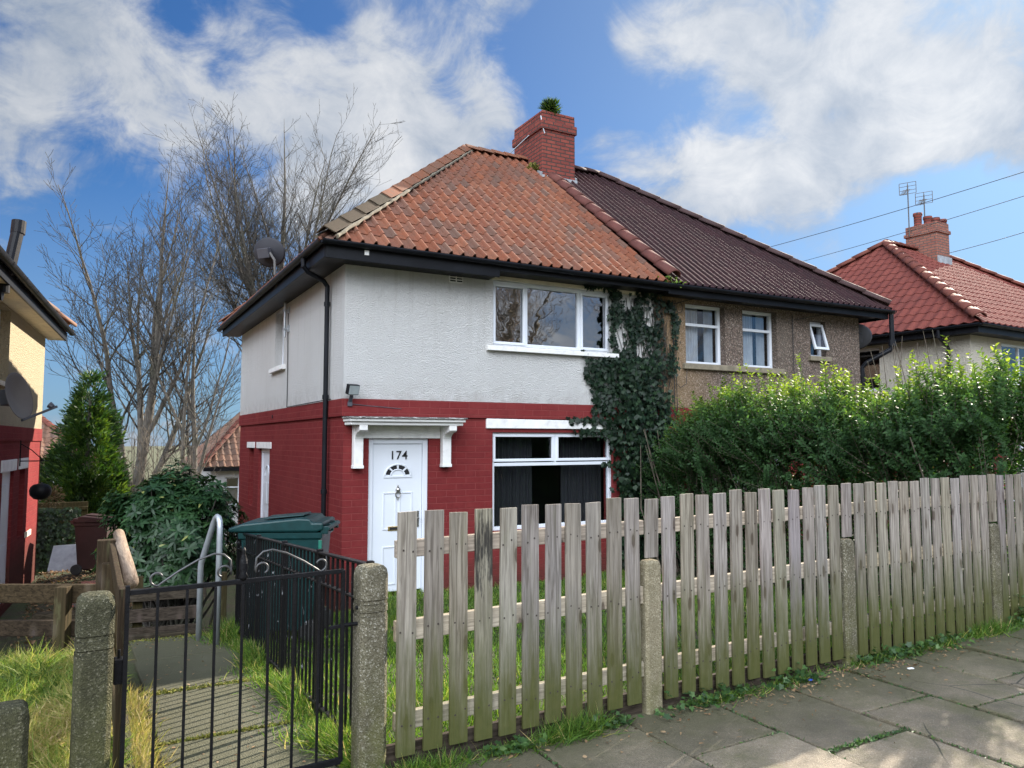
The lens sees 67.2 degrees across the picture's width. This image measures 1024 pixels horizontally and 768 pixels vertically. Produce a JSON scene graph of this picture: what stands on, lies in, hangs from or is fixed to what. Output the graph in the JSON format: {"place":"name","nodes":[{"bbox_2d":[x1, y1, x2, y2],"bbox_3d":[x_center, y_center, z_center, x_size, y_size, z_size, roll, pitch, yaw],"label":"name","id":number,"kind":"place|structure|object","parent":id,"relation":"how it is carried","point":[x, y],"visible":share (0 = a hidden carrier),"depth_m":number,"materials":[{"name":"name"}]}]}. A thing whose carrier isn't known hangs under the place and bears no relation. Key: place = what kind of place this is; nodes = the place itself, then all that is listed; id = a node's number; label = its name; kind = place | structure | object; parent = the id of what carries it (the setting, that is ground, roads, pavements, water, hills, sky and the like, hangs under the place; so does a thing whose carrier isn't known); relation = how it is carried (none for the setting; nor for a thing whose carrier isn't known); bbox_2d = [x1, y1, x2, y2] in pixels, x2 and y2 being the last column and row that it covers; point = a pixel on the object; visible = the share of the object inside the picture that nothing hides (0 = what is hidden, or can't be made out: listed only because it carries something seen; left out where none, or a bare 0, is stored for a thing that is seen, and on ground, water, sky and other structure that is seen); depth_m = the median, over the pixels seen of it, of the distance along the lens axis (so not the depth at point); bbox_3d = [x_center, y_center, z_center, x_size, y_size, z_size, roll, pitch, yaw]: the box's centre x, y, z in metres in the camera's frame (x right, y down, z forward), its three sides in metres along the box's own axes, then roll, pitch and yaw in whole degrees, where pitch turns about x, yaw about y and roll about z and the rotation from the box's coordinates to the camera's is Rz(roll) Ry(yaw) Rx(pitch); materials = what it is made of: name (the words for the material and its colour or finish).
{"place":"outdoors","nodes":[
{"label":"outdoors","id":0,"kind":"place"},
{"bbox_2d":[0,633,138,767],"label":"meadow grass","id":1,"kind":"structure","parent":0,"point":[26,676],"depth_m":4.38,"materials":[{"name":"green plant"}]},
{"bbox_2d":[129,634,336,767],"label":"path","id":2,"kind":"structure","parent":0,"point":[226,702],"depth_m":4.82,"materials":[{"name":"grey concrete"}]},
{"bbox_2d":[195,514,222,645],"bbox_3d":[-2.712,1.778,6.908,0.409,1.225,0.062,-4,-6,43],"label":"step handrail","id":3,"kind":"object","parent":2,"relation":"on","point":[217,519],"visible":0.85,"depth_m":6.91,"materials":[{"name":"silver metal"}]},
{"bbox_2d":[129,625,304,746],"bbox_3d":[-2.427,2.182,5.921,0.838,0.210,3.590,2,-5,-29],"label":"path moss","id":4,"kind":"object","parent":2,"relation":"on","point":[197,737],"visible":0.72,"depth_m":5.21,"materials":[{"name":"green plant"}]},
{"bbox_2d":[134,633,1017,766],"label":"leaf litter","id":5,"kind":"object","parent":2,"relation":"on","point":[794,689],"visible":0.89,"depth_m":5.01,"materials":[{"name":"brown plant"}]},
{"bbox_2d":[0,446,1018,767],"bbox_3d":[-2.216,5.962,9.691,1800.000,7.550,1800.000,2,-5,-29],"label":"ground","id":6,"kind":"structure","parent":0,"point":[14,612],"depth_m":9.86,"materials":[{"name":"green plant"}]},
{"bbox_2d":[0,699,29,767],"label":"stub post","id":7,"kind":"object","parent":6,"relation":"on","point":[14,727],"visible":1,"depth_m":2.85,"materials":[{"name":"concrete"}]},
{"bbox_2d":[0,219,76,616],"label":"cream house","id":8,"kind":"structure","parent":6,"relation":"on","point":[32,318],"depth_m":12.52,"materials":[{"name":"red paint"}]},
{"bbox_2d":[0,310,4,387],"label":"side window","id":9,"kind":"structure","parent":8,"relation":"in","point":[2,383],"depth_m":11.01,"materials":[{"name":"plastic"}]},
{"bbox_2d":[0,471,9,583],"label":"side door","id":10,"kind":"structure","parent":8,"relation":"in","point":[6,475],"depth_m":12.02,"materials":[{"name":"plastic"}]},
{"bbox_2d":[0,372,57,421],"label":"satellite dish","id":11,"kind":"object","parent":8,"relation":"attached to","point":[16,397],"visible":1,"depth_m":10.02,"materials":[{"name":"grey metal"}]},
{"bbox_2d":[19,441,51,499],"bbox_3d":[-7.454,1.355,12.108,0.413,0.930,0.310,0,-4,1],"label":"hanging basket","id":12,"kind":"object","parent":8,"relation":"attached to","point":[40,491],"visible":1,"depth_m":11.99,"materials":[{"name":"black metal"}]},
{"bbox_2d":[40,484,66,507],"bbox_3d":[-7.616,1.850,12.748,0.437,0.405,0.428,2,-5,-29],"label":"dried plant","id":13,"kind":"object","parent":12,"relation":"in","point":[53,493],"visible":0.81,"depth_m":12.75,"materials":[{"name":"brown plant"}]},
{"bbox_2d":[0,584,94,655],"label":"timber fence","id":14,"kind":"object","parent":6,"relation":"on","point":[59,628],"visible":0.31,"depth_m":5.42,"materials":[{"name":"brown wood"}]},
{"bbox_2d":[32,611,74,619],"bbox_3d":[-5.161,2.750,9.059,0.854,0.140,0.160,1,-4,-8],"label":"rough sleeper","id":15,"kind":"object","parent":6,"relation":"on","point":[44,615],"visible":0.24,"depth_m":8.95,"materials":[{"name":"brown wood"}]},
{"bbox_2d":[46,544,76,574],"bbox_3d":[-9.055,3.696,15.941,0.982,0.738,0.633,1,-4,-14],"label":"paving flag","id":16,"kind":"object","parent":6,"relation":"on","point":[63,557],"visible":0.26,"depth_m":15.95,"materials":[{"name":"grey stone"}]},
{"bbox_2d":[38,501,87,544],"bbox_3d":[-10.684,3.527,18.006,1.300,1.500,0.095,2,-5,-29],"label":"panel fence","id":17,"kind":"object","parent":6,"relation":"on","point":[83,505],"visible":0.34,"depth_m":18.15,"materials":[{"name":"brown wood"}]},
{"bbox_2d":[35,507,81,571],"bbox_3d":[-10.602,3.554,17.631,1.307,1.456,0.422,2,-5,-29],"label":"ivy","id":18,"kind":"object","parent":17,"relation":"attached to","point":[47,526],"visible":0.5,"depth_m":17.57,"materials":[{"name":"green plant"}]},
{"bbox_2d":[40,416,97,482],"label":"house","id":19,"kind":"structure","parent":6,"relation":"on","point":[47,436],"depth_m":30.66,"materials":[{"name":"brown tile"}]},
{"bbox_2d":[7,569,132,658],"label":"yard litter","id":20,"kind":"object","parent":6,"relation":"on","point":[50,579],"visible":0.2,"depth_m":13.90,"materials":[{"name":"brown plant"}]},
{"bbox_2d":[72,580,95,607],"bbox_3d":[-6.196,3.093,11.409,0.650,0.260,0.650,2,-5,-29],"label":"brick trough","id":21,"kind":"object","parent":6,"relation":"on","point":[85,582],"visible":0.07,"depth_m":11.49,"materials":[{"name":"red brick"}]},
{"bbox_2d":[36,368,134,574],"bbox_3d":[-11.081,2.361,20.077,2.942,5.644,2.821,2,-5,-29],"label":"conifer","id":22,"kind":"object","parent":6,"relation":"on","point":[79,428],"visible":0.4,"depth_m":19.58,"materials":[{"name":"green plant"}]},
{"bbox_2d":[69,590,115,767],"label":"gate post","id":23,"kind":"object","parent":6,"relation":"on","point":[91,708],"visible":1,"depth_m":3.05,"materials":[{"name":"concrete"}]},
{"bbox_2d":[113,547,357,767],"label":"metal gate","id":24,"kind":"structure","parent":23,"relation":"attached to","point":[120,667],"depth_m":3.40,"materials":[{"name":"black metal"}]},
{"bbox_2d":[70,513,116,574],"bbox_3d":[-8.104,3.101,15.015,0.795,1.130,0.583,1,-4,-9],"label":"wheelie bin","id":25,"kind":"object","parent":6,"relation":"on","point":[89,533],"visible":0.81,"depth_m":14.76,"materials":[{"name":"brown plastic"}]},
{"bbox_2d":[71,418,134,499],"bbox_3d":[-10.622,3.013,20.326,1.911,4.366,1.577,2,-5,-29],"label":"sapling","id":26,"kind":"object","parent":6,"relation":"on","point":[95,463],"visible":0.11,"depth_m":20.07,"materials":[{"name":"brown plant"}]},
{"bbox_2d":[95,529,138,767],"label":"timber handrail","id":27,"kind":"object","parent":6,"relation":"on","point":[115,565],"visible":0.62,"depth_m":4.43,"materials":[{"name":"brown wood"}]},
{"bbox_2d":[116,400,175,490],"bbox_3d":[-11.083,2.881,22.188,2.186,4.902,1.712,-2,-5,29],"label":"sapling","id":28,"kind":"object","parent":6,"relation":"on","point":[139,481],"visible":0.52,"depth_m":22.13,"materials":[{"name":"brown plant"}]},
{"bbox_2d":[37,144,255,492],"bbox_3d":[-11.810,-0.902,24.828,6.550,14.254,9.940,1,-4,-15],"label":"bare tree","id":29,"kind":"object","parent":6,"relation":"on","point":[151,401],"visible":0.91,"depth_m":24.74,"materials":[{"name":"brown plant"}]},
{"bbox_2d":[121,407,181,496],"bbox_3d":[-11.483,3.080,23.607,2.438,4.717,1.598,2,-5,-29],"label":"sapling","id":30,"kind":"object","parent":6,"relation":"on","point":[133,422],"visible":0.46,"depth_m":23.42,"materials":[{"name":"brown plant"}]},
{"bbox_2d":[126,681,179,767],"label":"straw grass","id":31,"kind":"structure","parent":6,"relation":"on","point":[142,745],"depth_m":4.33,"materials":[{"name":"yellow plant"}]},
{"bbox_2d":[128,405,190,482],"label":"sapling","id":32,"kind":"object","parent":6,"relation":"on","point":[153,448],"visible":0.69,"depth_m":20.95,"materials":[{"name":"brown plant"}]},
{"bbox_2d":[134,416,186,474],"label":"sapling","id":33,"kind":"object","parent":6,"relation":"on","point":[157,449],"visible":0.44,"depth_m":22.67,"materials":[{"name":"brown plant"}]},
{"bbox_2d":[90,457,249,626],"bbox_3d":[-3.681,1.816,8.360,1.455,2.029,1.475,-1,-4,11],"label":"rhododendron bush","id":34,"kind":"object","parent":6,"relation":"on","point":[164,526],"visible":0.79,"depth_m":7.98,"materials":[{"name":"green plant"}]},
{"bbox_2d":[116,571,226,640],"bbox_3d":[-3.263,2.229,7.289,1.047,0.820,0.165,1,-4,-18],"label":"plank barrier","id":35,"kind":"object","parent":6,"relation":"on","point":[139,614],"visible":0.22,"depth_m":7.23,"materials":[{"name":"brown wood"}]},
{"bbox_2d":[84,256,260,479],"bbox_3d":[-11.063,0.935,25.739,5.961,10.731,5.306,2,-5,-29],"label":"bare tree","id":36,"kind":"object","parent":6,"relation":"on","point":[184,400],"visible":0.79,"depth_m":25.02,"materials":[{"name":"brown plant"}]},
{"bbox_2d":[151,424,203,481],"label":"sapling","id":37,"kind":"object","parent":6,"relation":"on","point":[189,462],"visible":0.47,"depth_m":21.76,"materials":[{"name":"brown plant"}]},
{"bbox_2d":[128,627,253,643],"bbox_3d":[-3.014,2.367,7.286,1.251,0.095,0.100,2,-5,-26],"label":"timber edging","id":38,"kind":"object","parent":6,"relation":"on","point":[152,635],"visible":0.06,"depth_m":7.14,"materials":[{"name":"brown wood"}]},
{"bbox_2d":[161,417,233,489],"bbox_3d":[-9.857,3.215,23.709,2.308,4.460,1.506,2,-5,-29],"label":"sapling","id":39,"kind":"object","parent":6,"relation":"on","point":[201,455],"visible":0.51,"depth_m":23.67,"materials":[{"name":"brown plant"}]},
{"bbox_2d":[185,412,239,544],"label":"house","id":40,"kind":"structure","parent":6,"relation":"on","point":[226,468],"depth_m":29.98,"materials":[{"name":"brown tile"}]},
{"bbox_2d":[225,477,238,504],"bbox_3d":[-10.631,4.150,29.909,1.000,1.100,0.070,2,-5,-29],"label":"window","id":41,"kind":"structure","parent":40,"relation":"in","point":[226,477],"depth_m":29.87,"materials":[{"name":"plastic"}]},
{"bbox_2d":[134,92,404,351],"bbox_3d":[-10.267,-2.568,32.321,11.296,20.477,9.288,1,-4,-7],"label":"bare tree","id":42,"kind":"object","parent":6,"relation":"on","point":[247,271],"visible":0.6,"depth_m":32.07,"materials":[{"name":"brown plant"}]},
{"bbox_2d":[228,512,339,641],"bbox_3d":[-2.141,1.796,7.281,0.915,1.140,0.594,0,-4,-3],"label":"wheelie bin","id":43,"kind":"object","parent":6,"relation":"on","point":[310,530],"visible":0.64,"depth_m":7.04,"materials":[{"name":"green plastic"}]},
{"bbox_2d":[187,614,394,767],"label":"verge grass","id":44,"kind":"structure","parent":6,"relation":"on","point":[254,659],"depth_m":4.92,"materials":[{"name":"green plant"}]},
{"bbox_2d":[235,532,374,737],"bbox_3d":[-1.647,1.682,5.549,0.040,1.330,3.950,2,-5,-29],"label":"metal railing","id":45,"kind":"object","parent":6,"relation":"on","point":[255,606],"visible":0.48,"depth_m":5.14,"materials":[{"name":"metal"}]},
{"bbox_2d":[351,563,387,767],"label":"gate post","id":46,"kind":"object","parent":6,"relation":"on","point":[369,688],"visible":0.98,"depth_m":3.67,"materials":[{"name":"concrete"}]},
{"bbox_2d":[216,110,680,610],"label":"white house","id":47,"kind":"structure","parent":6,"relation":"on","point":[435,324],"depth_m":11.43,"materials":[{"name":"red paint"}]},
{"bbox_2d":[262,452,269,517],"bbox_3d":[-4.650,2.316,14.647,0.059,2.005,0.890,2,-5,-29],"label":"side door","id":48,"kind":"structure","parent":47,"relation":"in","point":[266,457],"depth_m":14.77,"materials":[{"name":"plastic"}]},
{"bbox_2d":[254,237,285,302],"bbox_3d":[-3.982,-1.869,12.646,0.513,0.979,1.032,1,-4,-14],"label":"satellite dish","id":49,"kind":"object","parent":47,"relation":"attached to","point":[269,251],"visible":0.97,"depth_m":12.43,"materials":[{"name":"grey metal"}]},
{"bbox_2d":[268,314,285,373],"bbox_3d":[-4.098,-0.766,13.782,0.270,1.095,1.100,2,-5,-29],"label":"side window","id":50,"kind":"structure","parent":47,"relation":"in","point":[281,367],"depth_m":13.91,"materials":[{"name":"plastic"}]},
{"bbox_2d":[282,303,289,337],"bbox_3d":[-3.842,-1.094,13.106,0.090,0.600,0.150,2,-5,-29],"label":"aerial mast","id":51,"kind":"object","parent":47,"relation":"attached to","point":[284,328],"visible":1,"depth_m":13.10,"materials":[{"name":"silver metal"}]},
{"bbox_2d":[286,313,330,406],"bbox_3d":[-3.147,-0.538,11.823,0.026,1.697,2.788,2,-5,-28],"label":"aerial cable","id":52,"kind":"object","parent":47,"relation":"attached to","point":[287,374],"visible":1,"depth_m":12.99,"materials":[{"name":"plastic"}]},
{"bbox_2d":[345,384,400,408],"bbox_3d":[-1.815,0.166,10.211,0.806,0.312,0.187,2,-5,-29],"label":"flood light","id":53,"kind":"object","parent":47,"relation":"attached to","point":[352,390],"visible":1,"depth_m":10.04,"materials":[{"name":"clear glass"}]},
{"bbox_2d":[372,444,421,590],"bbox_3d":[-1.551,1.803,10.429,0.702,1.971,0.099,2,-5,-29],"label":"front door","id":54,"kind":"structure","parent":47,"relation":"in","point":[397,468],"depth_m":10.41,"materials":[{"name":"plastic"}]},
{"bbox_2d":[527,162,538,170],"bbox_3d":[0.455,-4.455,15.963,0.350,0.295,0.317,2,-5,-29],"label":"chimney moss","id":55,"kind":"object","parent":47,"relation":"attached to","point":[534,165],"visible":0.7,"depth_m":15.90,"materials":[{"name":"green plant"}]},
{"bbox_2d":[539,97,561,114],"bbox_3d":[0.802,-5.767,16.109,0.531,0.559,0.573,2,-5,-29],"label":"chimney plant","id":56,"kind":"object","parent":47,"relation":"on","point":[548,104],"visible":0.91,"depth_m":16.00,"materials":[{"name":"green plant"}]},
{"bbox_2d":[492,432,610,530],"bbox_3d":[0.617,1.448,11.672,2.130,1.420,0.084,2,-5,-29],"label":"living room window","id":57,"kind":"structure","parent":47,"relation":"in","point":[554,436],"depth_m":11.65,"materials":[{"name":"plastic"}]},
{"bbox_2d":[486,280,618,357],"bbox_3d":[0.633,-0.972,11.789,2.320,1.055,0.205,2,-5,-29],"label":"bedroom window","id":58,"kind":"structure","parent":47,"relation":"in","point":[579,294],"depth_m":11.80,"materials":[{"name":"plastic"}]},
{"bbox_2d":[566,274,685,570],"bbox_3d":[1.948,0.581,12.080,2.370,4.770,0.538,2,-5,-29],"label":"ivy","id":59,"kind":"object","parent":47,"relation":"attached to","point":[634,438],"visible":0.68,"depth_m":12.23,"materials":[{"name":"green plant"}]},
{"bbox_2d":[487,165,896,567],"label":"pebbledash house","id":60,"kind":"structure","parent":6,"relation":"on","point":[737,298],"depth_m":14.30,"materials":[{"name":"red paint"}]},
{"bbox_2d":[685,304,720,364],"bbox_3d":[3.242,-0.841,13.412,0.900,1.040,0.167,2,-5,-29],"label":"sash window","id":61,"kind":"structure","parent":60,"relation":"in","point":[691,325],"depth_m":13.50,"materials":[{"name":"plastic"}]},
{"bbox_2d":[742,310,771,367],"bbox_3d":[4.379,-0.795,14.031,0.850,1.040,0.167,2,-5,-29],"label":"sash window","id":62,"kind":"structure","parent":60,"relation":"in","point":[759,330],"depth_m":14.13,"materials":[{"name":"plastic"}]},
{"bbox_2d":[810,322,820,355],"bbox_3d":[5.734,-0.845,14.726,0.430,0.680,0.070,2,-5,-29],"label":"bathroom window","id":63,"kind":"structure","parent":60,"relation":"in","point":[818,331],"depth_m":14.79,"materials":[{"name":"plastic"}]},
{"bbox_3d":[6.792,-0.888,15.496,0.280,0.240,0.220,2,-5,-29],"label":"wall bracket","id":64,"kind":"object","parent":60,"relation":"attached to","visible":0},
{"bbox_2d":[859,324,871,349],"bbox_3d":[6.926,-0.941,15.722,0.577,0.562,0.570,2,-5,-29],"label":"satellite dish","id":65,"kind":"object","parent":64,"relation":"attached to","point":[865,335],"visible":0.22,"depth_m":15.59,"materials":[{"name":"grey metal"}]},
{"bbox_2d":[386,472,1023,767],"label":"picket fence","id":66,"kind":"object","parent":6,"relation":"on","point":[643,594],"visible":0.99,"depth_m":4.71,"materials":[{"name":"grey wood"}]},
{"bbox_2d":[632,330,1023,613],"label":"privet hedge","id":67,"kind":"object","parent":6,"relation":"on","point":[916,434],"visible":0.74,"depth_m":8.63,"materials":[{"name":"green plant"}]},
{"bbox_2d":[826,212,1023,533],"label":"red roof house","id":68,"kind":"structure","parent":6,"relation":"on","point":[923,281],"depth_m":18.50,"materials":[{"name":"tile"}]},
{"bbox_2d":[859,348,884,393],"bbox_3d":[8.540,-0.292,18.707,0.270,1.120,1.170,3,-5,-32],"label":"side window","id":69,"kind":"structure","parent":68,"relation":"in","point":[872,349],"depth_m":18.58,"materials":[{"name":"plastic"}]},
{"bbox_2d":[899,181,916,235],"bbox_3d":[11.578,-5.223,22.610,0.468,1.628,0.772,-3,-5,36],"label":"tv aerial","id":70,"kind":"object","parent":68,"relation":"attached to","point":[906,190],"visible":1,"depth_m":22.89,"materials":[{"name":"silver metal"}]},
{"bbox_2d":[915,191,932,215],"bbox_3d":[12.077,-5.255,22.657,0.468,0.998,0.772,-3,-5,36],"label":"tv aerial","id":71,"kind":"object","parent":68,"relation":"attached to","point":[921,201],"visible":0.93,"depth_m":22.93,"materials":[{"name":"silver metal"}]},
{"bbox_2d":[1001,343,1023,387],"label":"front window","id":72,"kind":"structure","parent":68,"relation":"in","point":[1016,347],"depth_m":17.78,"materials":[{"name":"plastic"}]},
{"bbox_2d":[0,0,1023,445],"label":"sky","id":73,"kind":"structure","parent":0,"point":[771,122],"materials":[{"name":"blue"}]},
{"bbox_2d":[262,569,1023,743],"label":"lawn grass","id":74,"kind":"structure","parent":0,"point":[392,598],"depth_m":6.63,"materials":[{"name":"green plant"}]},
{"bbox_2d":[422,623,1023,767],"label":"pavement","id":75,"kind":"structure","parent":0,"point":[992,734],"depth_m":4.33,"materials":[{"name":"grey concrete"}]},
{"bbox_2d":[354,613,1023,767],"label":"kerbside tufts","id":76,"kind":"object","parent":75,"relation":"on","point":[568,730],"visible":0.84,"depth_m":4.18,"materials":[{"name":"green plant"}]},
{"bbox_2d":[465,594,1023,762],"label":"weeds","id":77,"kind":"object","parent":75,"relation":"on","point":[894,650],"visible":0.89,"depth_m":4.86,"materials":[{"name":"green plant"}]},
{"bbox_2d":[532,635,1023,767],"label":"joint moss","id":78,"kind":"object","parent":75,"relation":"on","point":[859,741],"visible":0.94,"depth_m":4.19,"materials":[{"name":"green plant"}]},
{"bbox_3d":[10.092,-0.833,10.164,0.251,6.749,0.251,2,-5,-29],"label":"telegraph pole","id":79,"kind":"object","parent":75,"relation":"on","visible":0},
{"bbox_2d":[771,172,1022,246],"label":"overhead wire","id":80,"kind":"object","parent":79,"relation":"attached to","point":[904,208],"visible":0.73,"depth_m":15.14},
{"bbox_2d":[805,196,1022,260],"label":"overhead wire","id":81,"kind":"object","parent":79,"relation":"attached to","point":[920,227],"visible":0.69,"depth_m":16.84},
{"bbox_2d":[946,232,1023,253],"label":"overhead wire","id":82,"kind":"object","parent":79,"relation":"attached to","point":[988,242],"visible":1,"depth_m":15.47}
]}

